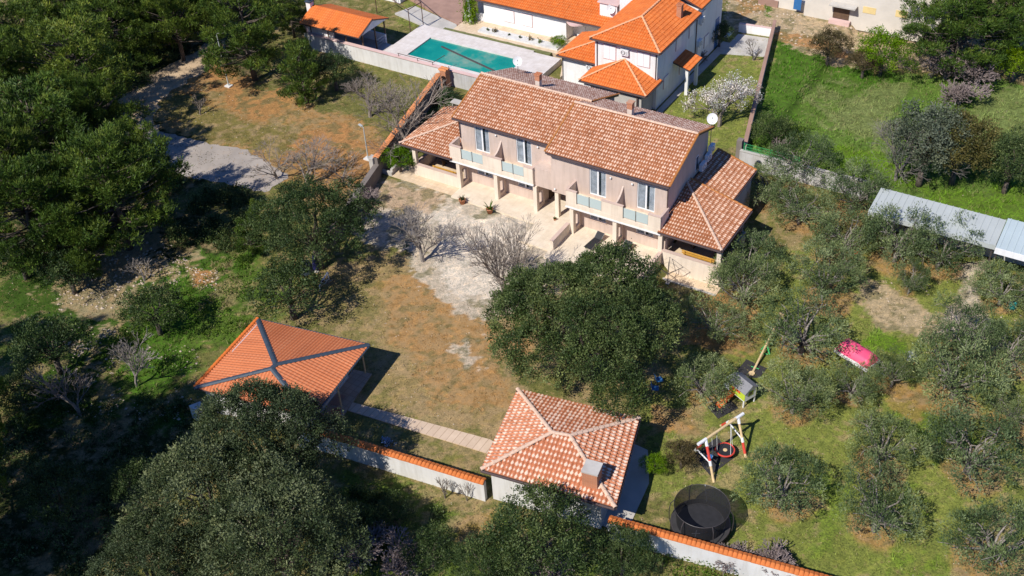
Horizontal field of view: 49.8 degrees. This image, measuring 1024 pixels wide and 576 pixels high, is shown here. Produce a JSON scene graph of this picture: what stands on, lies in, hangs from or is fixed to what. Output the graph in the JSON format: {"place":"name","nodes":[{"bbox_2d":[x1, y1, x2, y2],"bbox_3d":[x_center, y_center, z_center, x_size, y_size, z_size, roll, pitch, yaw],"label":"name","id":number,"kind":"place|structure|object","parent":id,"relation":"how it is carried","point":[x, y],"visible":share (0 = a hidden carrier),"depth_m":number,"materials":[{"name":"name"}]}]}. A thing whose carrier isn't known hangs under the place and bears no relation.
{"place":"outdoors","nodes":[
{"label":"outdoors","id":0,"kind":"place"},
{"bbox_2d":[118,40,227,131],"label":"dirt track","id":1,"kind":"structure","parent":0,"point":[170,77],"depth_m":116.45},
{"bbox_2d":[124,123,287,191],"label":"asphalt road","id":2,"kind":"structure","parent":0,"point":[231,168],"depth_m":103.39,"materials":[{"name":"asphalt"}]},
{"bbox_2d":[348,402,492,453],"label":"garden path","id":3,"kind":"structure","parent":0,"point":[474,442],"depth_m":75.55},
{"bbox_2d":[0,0,1023,575],"bbox_3d":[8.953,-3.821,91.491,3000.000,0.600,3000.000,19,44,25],"label":"ground","id":4,"kind":"structure","parent":0,"point":[428,276],"depth_m":83.35,"materials":[{"name":"plant"}]},
{"bbox_2d":[0,365,46,421],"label":"oak bush","id":5,"kind":"object","parent":4,"relation":"on","point":[20,389],"visible":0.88,"depth_m":76.75,"materials":[{"name":"green plant"}]},
{"bbox_2d":[0,24,47,131],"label":"pine tree","id":6,"kind":"object","parent":4,"relation":"on","point":[10,70],"visible":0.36,"depth_m":102.70,"materials":[{"name":"green plant"}]},
{"bbox_2d":[0,109,66,230],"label":"pine tree","id":7,"kind":"object","parent":4,"relation":"on","point":[16,135],"visible":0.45,"depth_m":91.20,"materials":[{"name":"green plant"}]},
{"bbox_2d":[0,0,84,82],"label":"pine tree","id":8,"kind":"object","parent":4,"relation":"on","point":[33,9],"visible":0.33,"depth_m":109.10,"materials":[{"name":"green plant"}]},
{"bbox_2d":[0,68,96,179],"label":"pine tree","id":9,"kind":"object","parent":4,"relation":"on","point":[24,97],"visible":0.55,"depth_m":95.37,"materials":[{"name":"green plant"}]},
{"bbox_2d":[0,148,98,276],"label":"pine tree","id":10,"kind":"object","parent":4,"relation":"on","point":[20,185],"visible":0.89,"depth_m":86.23,"materials":[{"name":"green plant"}]},
{"bbox_2d":[3,312,99,379],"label":"oak bush","id":11,"kind":"object","parent":4,"relation":"on","point":[62,331],"visible":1,"depth_m":79.27,"materials":[{"name":"green plant"}]},
{"bbox_2d":[17,364,95,414],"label":"bare tree","id":12,"kind":"object","parent":4,"relation":"on","point":[55,393],"visible":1,"depth_m":76.82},
{"bbox_2d":[32,244,100,298],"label":"oak bush","id":13,"kind":"object","parent":4,"relation":"on","point":[52,273],"visible":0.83,"depth_m":86.70,"materials":[{"name":"green plant"}]},
{"bbox_2d":[0,0,155,123],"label":"pine tree","id":14,"kind":"object","parent":4,"relation":"on","point":[90,47],"visible":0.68,"depth_m":103.78,"materials":[{"name":"green plant"}]},
{"bbox_2d":[35,205,121,279],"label":"pine tree","id":15,"kind":"object","parent":4,"relation":"on","point":[102,243],"visible":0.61,"depth_m":87.46,"materials":[{"name":"green plant"}]},
{"bbox_2d":[53,62,138,166],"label":"pine tree","id":16,"kind":"object","parent":4,"relation":"on","point":[88,96],"visible":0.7,"depth_m":98.57,"materials":[{"name":"green plant"}]},
{"bbox_2d":[30,117,191,270],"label":"pine tree","id":17,"kind":"object","parent":4,"relation":"on","point":[107,201],"visible":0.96,"depth_m":87.95,"materials":[{"name":"green plant"}]},
{"bbox_2d":[60,0,161,70],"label":"pine tree","id":18,"kind":"object","parent":4,"relation":"on","point":[124,41],"visible":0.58,"depth_m":114.41,"materials":[{"name":"green plant"}]},
{"bbox_2d":[94,452,150,502],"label":"oak bush","id":19,"kind":"object","parent":4,"relation":"on","point":[127,484],"visible":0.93,"depth_m":70.85,"materials":[{"name":"green plant"}]},
{"bbox_2d":[87,114,178,208],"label":"pine tree","id":20,"kind":"object","parent":4,"relation":"on","point":[138,136],"visible":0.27,"depth_m":92.62,"materials":[{"name":"green plant"}]},
{"bbox_2d":[106,326,159,386],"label":"bare sapling","id":21,"kind":"object","parent":4,"relation":"on","point":[126,358],"visible":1,"depth_m":78.62,"materials":[{"name":"grey plant"}]},
{"bbox_2d":[112,276,188,335],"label":"oak bush","id":22,"kind":"object","parent":4,"relation":"on","point":[159,293],"visible":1,"depth_m":82.59,"materials":[{"name":"green plant"}]},
{"bbox_2d":[82,505,226,575],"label":"holm oak","id":23,"kind":"object","parent":4,"relation":"on","point":[96,569],"visible":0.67,"depth_m":61.67,"materials":[{"name":"green plant"}]},
{"bbox_2d":[124,0,222,60],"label":"pine tree","id":24,"kind":"object","parent":4,"relation":"on","point":[180,25],"visible":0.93,"depth_m":115.71,"materials":[{"name":"green plant"}]},
{"bbox_2d":[111,425,296,575],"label":"holm oak","id":25,"kind":"object","parent":4,"relation":"on","point":[179,480],"visible":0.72,"depth_m":62.85,"materials":[{"name":"green plant"}]},
{"bbox_2d":[0,27,444,575],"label":"scrub","id":26,"kind":"object","parent":4,"relation":"on","point":[197,201],"visible":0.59,"depth_m":77.52,"materials":[{"name":"green plant"}]},
{"bbox_2d":[196,0,310,81],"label":"pine tree","id":27,"kind":"object","parent":4,"relation":"on","point":[249,37],"visible":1,"depth_m":110.61,"materials":[{"name":"green plant"}]},
{"bbox_2d":[187,374,358,508],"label":"holm oak","id":28,"kind":"object","parent":4,"relation":"on","point":[304,407],"visible":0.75,"depth_m":66.86,"materials":[{"name":"green plant"}]},
{"bbox_2d":[189,317,370,424],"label":"garden pavilion","id":29,"kind":"structure","parent":4,"relation":"on","point":[320,365],"depth_m":77.04,"materials":[{"name":"orange tile"}]},
{"bbox_2d":[187,449,375,575],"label":"holm oak","id":30,"kind":"object","parent":4,"relation":"on","point":[283,561],"visible":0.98,"depth_m":60.84,"materials":[{"name":"green plant"}]},
{"bbox_2d":[242,250,331,321],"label":"oak bush","id":31,"kind":"object","parent":4,"relation":"on","point":[288,294],"visible":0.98,"depth_m":82.28,"materials":[{"name":"green plant"}]},
{"bbox_2d":[264,0,315,37],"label":"pine tree","id":32,"kind":"object","parent":4,"relation":"on","point":[291,13],"visible":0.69,"depth_m":120.69,"materials":[{"name":"green plant"}]},
{"bbox_2d":[272,38,330,109],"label":"young pine","id":33,"kind":"object","parent":4,"relation":"on","point":[294,59],"visible":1,"depth_m":108.91,"materials":[{"name":"green plant"}]},
{"bbox_2d":[277,134,343,185],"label":"bare tree","id":34,"kind":"object","parent":4,"relation":"on","point":[299,163],"visible":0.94,"depth_m":98.87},
{"bbox_2d":[238,173,384,274],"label":"holm oak","id":35,"kind":"object","parent":4,"relation":"on","point":[284,222],"visible":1,"depth_m":86.14,"materials":[{"name":"green plant"}]},
{"bbox_2d":[312,48,359,90],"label":"oak bush","id":36,"kind":"object","parent":4,"relation":"on","point":[332,66],"visible":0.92,"depth_m":111.12,"materials":[{"name":"green plant"}]},
{"bbox_2d":[313,369,371,430],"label":"pavilion patio","id":37,"kind":"structure","parent":4,"relation":"on","point":[351,388],"depth_m":78.91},
{"bbox_2d":[299,0,391,50],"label":"pool house","id":38,"kind":"structure","parent":4,"relation":"on","point":[350,25],"depth_m":118.48,"materials":[{"name":"orange tile"}]},
{"bbox_2d":[304,25,478,89],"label":"pool boundary wall","id":39,"kind":"structure","parent":4,"relation":"on","point":[402,64],"depth_m":115.67,"materials":[{"name":"concrete"}]},
{"bbox_2d":[299,425,486,500],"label":"garden wall","id":40,"kind":"structure","parent":4,"relation":"on","point":[402,464],"depth_m":71.58,"materials":[{"name":"paint"}]},
{"bbox_2d":[368,488,423,530],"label":"oak bush","id":41,"kind":"object","parent":4,"relation":"on","point":[404,507],"visible":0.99,"depth_m":67.92,"materials":[{"name":"green plant"}]},
{"bbox_2d":[380,525,424,575],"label":"twiggy thicket","id":42,"kind":"object","parent":4,"relation":"on","point":[397,566],"visible":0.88,"depth_m":65.82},
{"bbox_2d":[352,73,453,163],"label":"bare tree","id":43,"kind":"object","parent":4,"relation":"on","point":[398,108],"visible":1,"depth_m":99.92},
{"bbox_2d":[373,73,440,174],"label":"side wall","id":44,"kind":"structure","parent":4,"relation":"on","point":[390,139],"depth_m":105.22,"materials":[{"name":"tile"}]},
{"bbox_2d":[386,202,462,262],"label":"bare tree","id":45,"kind":"object","parent":4,"relation":"on","point":[418,243],"visible":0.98,"depth_m":87.76,"materials":[{"name":"grey plant"}]},
{"bbox_2d":[38,123,813,575],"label":"scrub","id":46,"kind":"object","parent":4,"relation":"on","point":[242,267],"visible":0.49,"depth_m":85.08,"materials":[{"name":"plant"}]},
{"bbox_2d":[398,516,457,575],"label":"oak bush","id":47,"kind":"object","parent":4,"relation":"on","point":[429,539],"visible":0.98,"depth_m":65.04,"materials":[{"name":"green plant"}]},
{"bbox_2d":[410,0,465,25],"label":"brown court","id":48,"kind":"object","parent":4,"relation":"on","point":[447,9],"visible":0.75,"depth_m":126.40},
{"bbox_2d":[385,24,560,75],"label":"pool deck","id":49,"kind":"structure","parent":4,"relation":"on","point":[422,34],"depth_m":117.86,"materials":[{"name":"concrete"}]},
{"bbox_2d":[450,530,527,575],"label":"bushy oak","id":50,"kind":"object","parent":4,"relation":"on","point":[460,558],"visible":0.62,"depth_m":63.20,"materials":[{"name":"green plant"}]},
{"bbox_2d":[442,214,543,308],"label":"bare tree","id":51,"kind":"object","parent":4,"relation":"on","point":[495,262],"visible":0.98,"depth_m":82.53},
{"bbox_2d":[0,0,1023,575],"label":"grass tufts","id":52,"kind":"object","parent":4,"relation":"on","point":[818,80],"visible":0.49,"depth_m":92.88,"materials":[{"name":"plant"}]},
{"bbox_2d":[454,20,576,79],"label":"house apron","id":53,"kind":"object","parent":4,"relation":"on","point":[466,27],"visible":0.35,"depth_m":120.12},
{"bbox_2d":[464,0,619,39],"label":"long white house","id":54,"kind":"structure","parent":53,"relation":"on","point":[568,19],"depth_m":118.06,"materials":[{"name":"paint"}]},
{"bbox_2d":[462,477,611,575],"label":"bushy oak","id":55,"kind":"object","parent":4,"relation":"on","point":[540,551],"visible":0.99,"depth_m":62.67,"materials":[{"name":"green plant"}]},
{"bbox_2d":[56,0,1020,431],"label":"rubble stones","id":56,"kind":"object","parent":4,"relation":"on","point":[352,316],"visible":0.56,"depth_m":89.41,"materials":[{"name":"stone"}]},
{"bbox_2d":[480,387,640,528],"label":"guest house","id":57,"kind":"structure","parent":4,"relation":"on","point":[585,450],"depth_m":68.52,"materials":[{"name":"tile"}]},
{"bbox_2d":[451,181,674,280],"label":"terrace","id":58,"kind":"structure","parent":4,"relation":"on","point":[570,245],"depth_m":93.32,"materials":[{"name":"tile"}]},
{"bbox_2d":[399,56,756,286],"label":"house","id":59,"kind":"structure","parent":4,"relation":"on","point":[628,170],"depth_m":90.22,"materials":[{"name":"pink paint"}]},
{"bbox_2d":[481,235,686,423],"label":"holm oak","id":60,"kind":"object","parent":4,"relation":"on","point":[627,315],"visible":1,"depth_m":73.11,"materials":[{"name":"green plant"}]},
{"bbox_2d":[587,520,665,575],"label":"bushy oak","id":61,"kind":"object","parent":4,"relation":"on","point":[631,540],"visible":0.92,"depth_m":63.72,"materials":[{"name":"green plant"}]},
{"bbox_2d":[556,0,722,109],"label":"white house","id":62,"kind":"structure","parent":4,"relation":"on","point":[632,49],"depth_m":106.47,"materials":[{"name":"paint"}]},
{"bbox_2d":[659,438,699,473],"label":"bronze shrub","id":63,"kind":"object","parent":4,"relation":"on","point":[681,457],"visible":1,"depth_m":70.73,"materials":[{"name":"brown plant"}]},
{"bbox_2d":[669,484,733,545],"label":"trampoline","id":64,"kind":"object","parent":4,"relation":"on","point":[701,512],"visible":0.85,"depth_m":67.54,"materials":[{"name":"fabric"}]},
{"bbox_2d":[667,348,742,414],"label":"olive tree","id":65,"kind":"object","parent":4,"relation":"on","point":[709,388],"visible":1,"depth_m":75.13,"materials":[{"name":"green plant"}]},
{"bbox_2d":[607,515,828,575],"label":"garden wall","id":66,"kind":"structure","parent":4,"relation":"on","point":[695,550],"depth_m":64.93,"materials":[{"name":"paint"}]},
{"bbox_2d":[680,291,760,346],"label":"olive tree","id":67,"kind":"object","parent":4,"relation":"on","point":[716,330],"visible":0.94,"depth_m":80.51,"materials":[{"name":"green plant"}]},
{"bbox_2d":[682,69,762,126],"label":"blossom tree","id":68,"kind":"object","parent":4,"relation":"on","point":[712,98],"visible":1,"depth_m":102.68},
{"bbox_2d":[702,247,781,314],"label":"olive tree","id":69,"kind":"object","parent":4,"relation":"on","point":[744,296],"visible":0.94,"depth_m":83.31,"materials":[{"name":"green plant"}]},
{"bbox_2d":[708,227,790,287],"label":"olive tree","id":70,"kind":"object","parent":4,"relation":"on","point":[772,242],"visible":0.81,"depth_m":85.41,"materials":[{"name":"green plant"}]},
{"bbox_2d":[745,159,797,206],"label":"olive tree","id":71,"kind":"object","parent":4,"relation":"on","point":[761,186],"visible":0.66,"depth_m":94.07,"materials":[{"name":"green plant"}]},
{"bbox_2d":[750,108,800,147],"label":"oak bush","id":72,"kind":"object","parent":4,"relation":"on","point":[777,125],"visible":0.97,"depth_m":99.77,"materials":[{"name":"green plant"}]},
{"bbox_2d":[729,437,830,519],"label":"olive tree","id":73,"kind":"object","parent":4,"relation":"on","point":[779,495],"visible":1,"depth_m":67.25,"materials":[{"name":"green plant"}]},
{"bbox_2d":[755,352,839,423],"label":"olive tree","id":74,"kind":"object","parent":4,"relation":"on","point":[792,401],"visible":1,"depth_m":73.40,"materials":[{"name":"green plant"}]},
{"bbox_2d":[759,130,842,180],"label":"olive tree","id":75,"kind":"object","parent":4,"relation":"on","point":[809,159],"visible":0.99,"depth_m":95.79,"materials":[{"name":"green plant"}]},
{"bbox_2d":[747,284,857,373],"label":"olive tree","id":76,"kind":"object","parent":4,"relation":"on","point":[793,336],"visible":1,"depth_m":79.18,"materials":[{"name":"green plant"}]},
{"bbox_2d":[763,172,842,226],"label":"olive tree","id":77,"kind":"object","parent":4,"relation":"on","point":[798,212],"visible":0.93,"depth_m":91.10,"materials":[{"name":"green plant"}]},
{"bbox_2d":[739,149,869,196],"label":"grey wall","id":78,"kind":"structure","parent":4,"relation":"on","point":[748,157],"depth_m":97.09,"materials":[{"name":"concrete"}]},
{"bbox_2d":[784,235,869,299],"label":"olive tree","id":79,"kind":"object","parent":4,"relation":"on","point":[839,271],"visible":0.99,"depth_m":82.92,"materials":[{"name":"green plant"}]},
{"bbox_2d":[805,24,854,66],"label":"bronze bush","id":80,"kind":"object","parent":4,"relation":"on","point":[836,34],"visible":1,"depth_m":111.14,"materials":[{"name":"brown plant"}]},
{"bbox_2d":[805,204,885,267],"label":"olive tree","id":81,"kind":"object","parent":4,"relation":"on","point":[835,234],"visible":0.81,"depth_m":87.64,"materials":[{"name":"green plant"}]},
{"bbox_2d":[823,357,887,408],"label":"olive tree","id":82,"kind":"object","parent":4,"relation":"on","point":[861,387],"visible":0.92,"depth_m":75.11,"materials":[{"name":"green plant"}]},
{"bbox_2d":[818,154,895,213],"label":"olive tree","id":83,"kind":"object","parent":4,"relation":"on","point":[867,191],"visible":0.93,"depth_m":91.39,"materials":[{"name":"green plant"}]},
{"bbox_2d":[776,0,947,42],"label":"unfinished house","id":84,"kind":"structure","parent":4,"relation":"on","point":[861,15],"depth_m":117.68,"materials":[{"name":"paint"}]},
{"bbox_2d":[832,452,928,545],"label":"olive tree","id":85,"kind":"object","parent":4,"relation":"on","point":[874,516],"visible":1,"depth_m":65.28,"materials":[{"name":"green plant"}]},
{"bbox_2d":[853,23,921,76],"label":"green tree","id":86,"kind":"object","parent":4,"relation":"on","point":[881,38],"visible":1,"depth_m":108.73,"materials":[{"name":"green plant"}]},
{"bbox_2d":[844,403,934,477],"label":"olive tree","id":87,"kind":"object","parent":4,"relation":"on","point":[876,433],"visible":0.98,"depth_m":69.61,"materials":[{"name":"green plant"}]},
{"bbox_2d":[867,346,924,387],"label":"olive tree","id":88,"kind":"object","parent":4,"relation":"on","point":[886,359],"visible":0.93,"depth_m":75.86,"materials":[{"name":"green plant"}]},
{"bbox_2d":[856,199,942,269],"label":"olive tree","id":89,"kind":"object","parent":4,"relation":"on","point":[897,248],"visible":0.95,"depth_m":85.86,"materials":[{"name":"green plant"}]},
{"bbox_2d":[891,252,933,298],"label":"olive tree","id":90,"kind":"object","parent":4,"relation":"on","point":[908,282],"visible":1,"depth_m":83.80,"materials":[{"name":"green plant"}]},
{"bbox_2d":[866,118,970,184],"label":"bare tree","id":91,"kind":"object","parent":4,"relation":"on","point":[897,170],"visible":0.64,"depth_m":93.13,"materials":[{"name":"grey plant"}]},
{"bbox_2d":[879,97,974,186],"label":"grey oak","id":92,"kind":"object","parent":4,"relation":"on","point":[930,125],"visible":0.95,"depth_m":91.97,"materials":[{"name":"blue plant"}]},
{"bbox_2d":[867,188,1006,274],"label":"metal shed","id":93,"kind":"structure","parent":4,"relation":"on","point":[991,227],"depth_m":86.93,"materials":[{"name":"paint"}]},
{"bbox_2d":[899,209,987,279],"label":"olive tree","id":94,"kind":"object","parent":4,"relation":"on","point":[945,257],"visible":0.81,"depth_m":84.86,"materials":[{"name":"green plant"}]},
{"bbox_2d":[895,0,1023,76],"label":"pine tree","id":95,"kind":"object","parent":4,"relation":"on","point":[950,29],"visible":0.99,"depth_m":105.96,"materials":[{"name":"green plant"}]},
{"bbox_2d":[901,314,1018,422],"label":"olive tree","id":96,"kind":"object","parent":4,"relation":"on","point":[954,384],"visible":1,"depth_m":73.77,"materials":[{"name":"green plant"}]},
{"bbox_2d":[919,104,1004,185],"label":"brown oak","id":97,"kind":"object","parent":4,"relation":"on","point":[977,129],"visible":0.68,"depth_m":91.96,"materials":[{"name":"brown plant"}]},
{"bbox_2d":[919,288,1007,368],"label":"olive tree","id":98,"kind":"object","parent":4,"relation":"on","point":[976,311],"visible":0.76,"depth_m":78.00,"materials":[{"name":"green plant"}]},
{"bbox_2d":[937,78,993,107],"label":"twiggy thicket","id":99,"kind":"object","parent":4,"relation":"on","point":[960,92],"visible":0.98,"depth_m":104.91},
{"bbox_2d":[914,393,1023,500],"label":"olive tree","id":100,"kind":"object","parent":4,"relation":"on","point":[970,460],"visible":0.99,"depth_m":68.56,"materials":[{"name":"green plant"}]},
{"bbox_2d":[933,492,1023,575],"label":"olive tree","id":101,"kind":"object","parent":4,"relation":"on","point":[994,550],"visible":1,"depth_m":63.49,"materials":[{"name":"green plant"}]},
{"bbox_2d":[959,257,1023,311],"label":"olive tree","id":102,"kind":"object","parent":4,"relation":"on","point":[1002,299],"visible":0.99,"depth_m":82.47,"materials":[{"name":"green plant"}]},
{"bbox_2d":[973,315,1023,379],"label":"olive tree","id":103,"kind":"object","parent":4,"relation":"on","point":[1011,353],"visible":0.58,"depth_m":77.24,"materials":[{"name":"green plant"}]},
{"bbox_2d":[975,124,1023,193],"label":"oak bush","id":104,"kind":"object","parent":4,"relation":"on","point":[1011,149],"visible":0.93,"depth_m":91.66,"materials":[{"name":"green plant"}]},
{"bbox_2d":[988,218,1023,278],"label":"metal shed","id":105,"kind":"structure","parent":4,"relation":"on","point":[1009,246],"depth_m":83.96,"materials":[{"name":"white paint"}]},
{"bbox_2d":[0,0,1023,575],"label":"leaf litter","id":106,"kind":"object","parent":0,"point":[492,302],"visible":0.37,"depth_m":83.01,"materials":[{"name":"brown plant"}]},
{"bbox_2d":[602,444,648,527],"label":"side patio","id":107,"kind":"structure","parent":0,"point":[636,484],"depth_m":70.59,"materials":[{"name":"concrete"}]},
{"bbox_2d":[719,34,768,56],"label":"back patio","id":108,"kind":"structure","parent":0,"point":[738,45],"depth_m":116.23,"materials":[{"name":"concrete"}]},
{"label":"pool basin","id":109,"kind":"structure","parent":0,"visible":0},
{"bbox_2d":[409,39,514,72],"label":"pool water","id":110,"kind":"structure","parent":109,"relation":"in","point":[432,49],"depth_m":116.53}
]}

